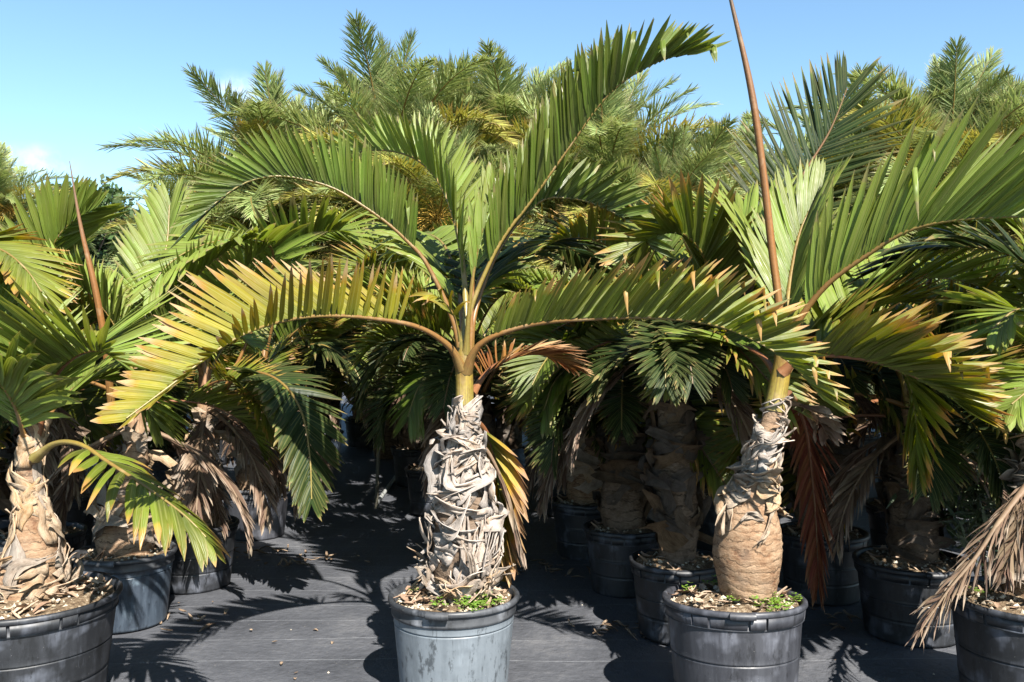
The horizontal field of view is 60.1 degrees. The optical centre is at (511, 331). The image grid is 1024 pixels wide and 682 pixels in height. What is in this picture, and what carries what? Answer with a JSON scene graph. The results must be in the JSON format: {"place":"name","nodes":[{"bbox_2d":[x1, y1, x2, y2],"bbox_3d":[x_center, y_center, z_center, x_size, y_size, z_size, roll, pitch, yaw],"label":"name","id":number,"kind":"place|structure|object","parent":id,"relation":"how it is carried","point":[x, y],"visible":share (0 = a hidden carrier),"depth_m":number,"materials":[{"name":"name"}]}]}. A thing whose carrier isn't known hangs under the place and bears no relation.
{"place":"outdoors","nodes":[
{"label":"outdoors","id":0,"kind":"place"},
{"bbox_2d":[344,382,372,446],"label":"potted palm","id":1,"kind":"object","parent":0,"point":[356,437],"visible":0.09,"depth_m":12.98,"materials":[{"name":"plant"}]},
{"bbox_2d":[378,475,394,503],"bbox_3d":[-1.350,1.678,10.650,0.042,0.042,3.900,0,0,-1],"label":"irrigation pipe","id":2,"kind":"object","parent":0,"point":[385,490],"visible":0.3,"depth_m":9.30,"materials":[{"name":"plastic"}]},
{"bbox_2d":[0,387,999,681],"bbox_3d":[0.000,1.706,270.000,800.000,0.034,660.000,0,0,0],"label":"ground","id":3,"kind":"structure","parent":0,"point":[340,599],"depth_m":5.20,"materials":[{"name":"grey fabric"}]},
{"bbox_2d":[0,388,86,515],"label":"potted palm","id":4,"kind":"object","parent":3,"relation":"on","point":[7,439],"visible":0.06,"depth_m":7.69,"materials":[{"name":"plant"}]},
{"bbox_2d":[0,140,96,254],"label":"date palm","id":5,"kind":"object","parent":3,"relation":"on","point":[8,187],"visible":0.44,"depth_m":19.86,"materials":[{"name":"green plant"}]},
{"bbox_2d":[0,223,112,555],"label":"potted palm","id":6,"kind":"object","parent":3,"relation":"on","point":[25,274],"visible":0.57,"depth_m":4.72,"materials":[{"name":"plant"}]},
{"bbox_2d":[26,173,139,273],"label":"broadleaf tree","id":7,"kind":"object","parent":3,"relation":"on","point":[100,245],"visible":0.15,"depth_m":33.84,"materials":[{"name":"green plant"}]},
{"bbox_2d":[72,265,122,286],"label":"potted palm","id":8,"kind":"object","parent":3,"relation":"on","point":[114,280],"visible":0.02,"depth_m":13.27,"materials":[{"name":"plant"}]},
{"bbox_2d":[0,281,197,546],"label":"potted palm","id":9,"kind":"object","parent":3,"relation":"on","point":[84,412],"visible":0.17,"depth_m":6.27,"materials":[{"name":"plant"}]},
{"bbox_2d":[0,173,218,569],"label":"potted palm","id":10,"kind":"object","parent":3,"relation":"on","point":[53,218],"visible":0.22,"depth_m":5.49,"materials":[{"name":"plant"}]},
{"bbox_2d":[0,262,230,681],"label":"potted palm","id":11,"kind":"object","parent":3,"relation":"on","point":[57,615],"visible":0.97,"depth_m":3.87,"materials":[{"name":"green plant"}]},
{"bbox_2d":[22,161,280,633],"bbox_3d":[-2.225,0.349,5.205,1.862,2.701,1.913,0,0,0],"label":"potted palm","id":12,"kind":"object","parent":3,"relation":"on","point":[143,574],"visible":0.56,"depth_m":5.18,"materials":[{"name":"plant"}]},
{"bbox_2d":[90,144,237,285],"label":"date palm","id":13,"kind":"object","parent":3,"relation":"on","point":[171,187],"visible":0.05,"depth_m":13.46,"materials":[{"name":"green plant"}]},
{"bbox_2d":[82,334,249,503],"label":"potted palm","id":14,"kind":"object","parent":3,"relation":"on","point":[159,469],"visible":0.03,"depth_m":8.66,"materials":[{"name":"plant"}]},
{"bbox_2d":[110,340,239,462],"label":"potted palm","id":15,"kind":"object","parent":3,"relation":"on","point":[173,448],"visible":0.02,"depth_m":9.71,"materials":[{"name":"plant"}]},
{"bbox_2d":[189,314,250,463],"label":"potted palm","id":16,"kind":"object","parent":3,"relation":"on","point":[223,458],"visible":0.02,"depth_m":11.29,"materials":[{"name":"plant"}]},
{"bbox_2d":[95,60,366,433],"bbox_3d":[-3.330,-0.979,12.461,4.718,5.412,4.534,0,0,0],"label":"date palm","id":17,"kind":"object","parent":3,"relation":"on","point":[274,86],"visible":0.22,"depth_m":11.67,"materials":[{"name":"green plant"}]},
{"bbox_2d":[123,216,347,593],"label":"potted palm","id":18,"kind":"object","parent":3,"relation":"on","point":[285,422],"visible":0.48,"depth_m":5.55,"materials":[{"name":"green plant"}]},
{"bbox_2d":[119,192,383,540],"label":"potted palm","id":19,"kind":"object","parent":3,"relation":"on","point":[329,221],"visible":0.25,"depth_m":6.98,"materials":[{"name":"plant"}]},
{"bbox_2d":[188,91,354,427],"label":"date palm","id":20,"kind":"object","parent":3,"relation":"on","point":[340,414],"depth_m":14.42,"materials":[{"name":"green plant"}]},
{"bbox_2d":[225,259,359,465],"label":"potted palm","id":21,"kind":"object","parent":3,"relation":"on","point":[334,403],"visible":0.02,"depth_m":11.26,"materials":[{"name":"plant"}]},
{"bbox_2d":[187,267,398,504],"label":"potted palm","id":22,"kind":"object","parent":3,"relation":"on","point":[318,363],"visible":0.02,"depth_m":8.63,"materials":[{"name":"plant"}]},
{"bbox_2d":[374,396,380,508],"bbox_3d":[-1.292,1.150,8.550,0.079,1.202,0.036,0,0,0],"label":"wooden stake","id":23,"kind":"object","parent":3,"relation":"on","point":[377,480],"visible":0.44,"depth_m":8.54,"materials":[{"name":"brown wood"}]},
{"bbox_2d":[207,9,561,458],"bbox_3d":[-1.640,-1.187,11.994,4.708,5.830,4.430,0,0,0],"label":"date palm","id":24,"kind":"object","parent":3,"relation":"on","point":[371,91],"visible":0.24,"depth_m":11.28,"materials":[{"name":"green plant"}]},
{"bbox_2d":[312,268,502,487],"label":"potted palm","id":25,"kind":"object","parent":3,"relation":"on","point":[405,453],"visible":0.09,"depth_m":9.62,"materials":[{"name":"plant"}]},
{"bbox_2d":[297,215,547,515],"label":"potted palm","id":26,"kind":"object","parent":3,"relation":"on","point":[419,506],"visible":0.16,"depth_m":8.07,"materials":[{"name":"plant"}]},
{"bbox_2d":[260,91,604,400],"bbox_3d":[-0.777,-0.569,10.466,3.682,4.589,3.709,0,0,43],"label":"date palm","id":27,"kind":"object","parent":3,"relation":"on","point":[432,207],"visible":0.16,"depth_m":9.88,"materials":[{"name":"green plant"}]},
{"bbox_2d":[331,54,564,273],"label":"date palm","id":28,"kind":"object","parent":3,"relation":"on","point":[337,120],"depth_m":13.92,"materials":[{"name":"green plant"}]},
{"bbox_2d":[333,261,607,511],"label":"potted palm","id":29,"kind":"object","parent":3,"relation":"on","point":[425,378],"visible":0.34,"depth_m":6.01,"materials":[{"name":"plant"}]},
{"bbox_2d":[90,14,856,681],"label":"potted palm","id":30,"kind":"object","parent":3,"relation":"on","point":[454,606],"visible":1,"depth_m":3.94,"materials":[{"name":"plant"}]},
{"bbox_2d":[482,262,550,486],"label":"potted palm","id":31,"kind":"object","parent":3,"relation":"on","point":[525,448],"visible":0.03,"depth_m":9.75,"materials":[{"name":"plant"}]},
{"bbox_2d":[388,37,652,448],"bbox_3d":[0.171,-1.288,13.133,4.671,6.033,4.225,0,0,0],"label":"date palm","id":32,"kind":"object","parent":3,"relation":"on","point":[512,438],"visible":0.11,"depth_m":12.17,"materials":[{"name":"green plant"}]},
{"bbox_2d":[116,460,934,678],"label":"ground litter","id":33,"kind":"object","parent":3,"relation":"on","point":[607,626],"visible":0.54,"depth_m":5.34,"materials":[{"name":"plant"}]},
{"bbox_2d":[500,282,556,443],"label":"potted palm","id":34,"kind":"object","parent":3,"relation":"on","point":[502,416],"visible":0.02,"depth_m":11.21,"materials":[{"name":"plant"}]},
{"bbox_2d":[453,265,627,516],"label":"potted palm","id":35,"kind":"object","parent":3,"relation":"on","point":[549,511],"depth_m":8.15,"materials":[{"name":"plant"}]},
{"bbox_2d":[478,281,730,560],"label":"potted palm","id":36,"kind":"object","parent":3,"relation":"on","point":[574,508],"visible":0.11,"depth_m":6.59,"materials":[{"name":"plant"}]},
{"bbox_2d":[472,35,772,269],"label":"date palm","id":37,"kind":"object","parent":3,"relation":"on","point":[614,133],"visible":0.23,"depth_m":11.35,"materials":[{"name":"green plant"}]},
{"bbox_2d":[488,261,770,597],"bbox_3d":[0.692,0.607,5.875,1.965,2.186,2.104,0,0,-14],"label":"potted palm","id":38,"kind":"object","parent":3,"relation":"on","point":[617,535],"visible":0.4,"depth_m":5.52,"materials":[{"name":"plant"}]},
{"bbox_2d":[600,244,684,400],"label":"potted palm","id":39,"kind":"object","parent":3,"relation":"on","point":[653,262],"depth_m":9.47,"materials":[{"name":"plant"}]},
{"bbox_2d":[542,113,795,279],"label":"date palm","id":40,"kind":"object","parent":3,"relation":"on","point":[676,158],"visible":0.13,"depth_m":10.45,"materials":[{"name":"green plant"}]},
{"bbox_2d":[499,50,913,644],"bbox_3d":[0.908,0.053,5.008,2.022,3.294,2.005,0,0,-41],"label":"potted palm","id":41,"kind":"object","parent":3,"relation":"on","point":[671,490],"visible":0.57,"depth_m":4.85,"materials":[{"name":"plant"}]},
{"bbox_2d":[580,217,840,551],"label":"potted palm","id":42,"kind":"object","parent":3,"relation":"on","point":[708,526],"visible":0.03,"depth_m":6.75,"materials":[{"name":"plant"}]},
{"bbox_2d":[691,109,813,200],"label":"date palm","id":43,"kind":"object","parent":3,"relation":"on","point":[746,122],"visible":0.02,"depth_m":15.62,"materials":[{"name":"green plant"}]},
{"bbox_2d":[728,134,804,200],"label":"date palm","id":44,"kind":"object","parent":3,"relation":"on","point":[771,178],"visible":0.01,"depth_m":14.77,"materials":[{"name":"green plant"}]},
{"bbox_2d":[643,270,982,605],"bbox_3d":[1.891,0.608,5.762,2.200,2.185,1.953,0,0,0],"label":"potted palm","id":45,"kind":"object","parent":3,"relation":"on","point":[842,586],"visible":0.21,"depth_m":5.48,"materials":[{"name":"plant"}]},
{"bbox_2d":[726,222,905,510],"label":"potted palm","id":46,"kind":"object","parent":3,"relation":"on","point":[789,506],"visible":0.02,"depth_m":8.28,"materials":[{"name":"plant"}]},
{"bbox_2d":[625,0,1023,681],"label":"potted palm","id":47,"kind":"object","parent":3,"relation":"on","point":[741,618],"visible":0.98,"depth_m":3.78,"materials":[{"name":"plant"}]},
{"bbox_2d":[731,62,990,262],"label":"date palm","id":48,"kind":"object","parent":3,"relation":"on","point":[864,101],"visible":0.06,"depth_m":12.21,"materials":[{"name":"green plant"}]},
{"bbox_2d":[708,259,1023,647],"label":"potted palm","id":49,"kind":"object","parent":3,"relation":"on","point":[903,571],"visible":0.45,"depth_m":4.81,"materials":[{"name":"plant"}]},
{"bbox_2d":[776,34,1023,270],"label":"date palm","id":50,"kind":"object","parent":3,"relation":"on","point":[934,112],"visible":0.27,"depth_m":11.48,"materials":[{"name":"green plant"}]},
{"bbox_2d":[776,251,1023,549],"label":"potted palm","id":51,"kind":"object","parent":3,"relation":"on","point":[878,532],"visible":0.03,"depth_m":6.37,"materials":[{"name":"plant"}]},
{"bbox_2d":[847,251,957,467],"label":"potted palm","id":52,"kind":"object","parent":3,"relation":"on","point":[860,422],"visible":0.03,"depth_m":11.01,"materials":[{"name":"plant"}]},
{"bbox_2d":[847,218,1023,681],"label":"potted palm","id":53,"kind":"object","parent":3,"relation":"on","point":[988,617],"visible":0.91,"depth_m":3.79,"materials":[{"name":"green plant"}]},
{"bbox_2d":[863,265,1019,510],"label":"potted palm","id":54,"kind":"object","parent":3,"relation":"on","point":[959,498],"depth_m":8.49,"materials":[{"name":"plant"}]},
{"bbox_2d":[876,231,1023,403],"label":"potted palm","id":55,"kind":"object","parent":3,"relation":"on","point":[1020,247],"visible":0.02,"depth_m":7.12,"materials":[{"name":"plant"}]},
{"bbox_2d":[886,365,1023,575],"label":"narrow leaved shrub","id":56,"kind":"object","parent":3,"relation":"on","point":[979,512],"visible":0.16,"depth_m":4.81,"materials":[{"name":"green plant"}]},
{"bbox_2d":[909,68,1023,259],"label":"date palm","id":57,"kind":"object","parent":3,"relation":"on","point":[979,227],"visible":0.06,"depth_m":11.85,"materials":[{"name":"green plant"}]},
{"bbox_2d":[0,0,1023,221],"label":"sky","id":58,"kind":"structure","parent":0,"point":[76,76],"materials":[{"name":"blue"}]},
{"bbox_2d":[860,410,881,481],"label":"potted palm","id":59,"kind":"object","parent":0,"point":[879,480],"depth_m":9.64,"materials":[{"name":"plant"}]},
{"bbox_2d":[924,256,1020,538],"bbox_3d":[3.834,0.527,7.178,1.242,2.352,0.987,0,0,0],"label":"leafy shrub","id":60,"kind":"object","parent":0,"point":[980,308],"depth_m":7.29,"materials":[{"name":"green plant"}]}
]}

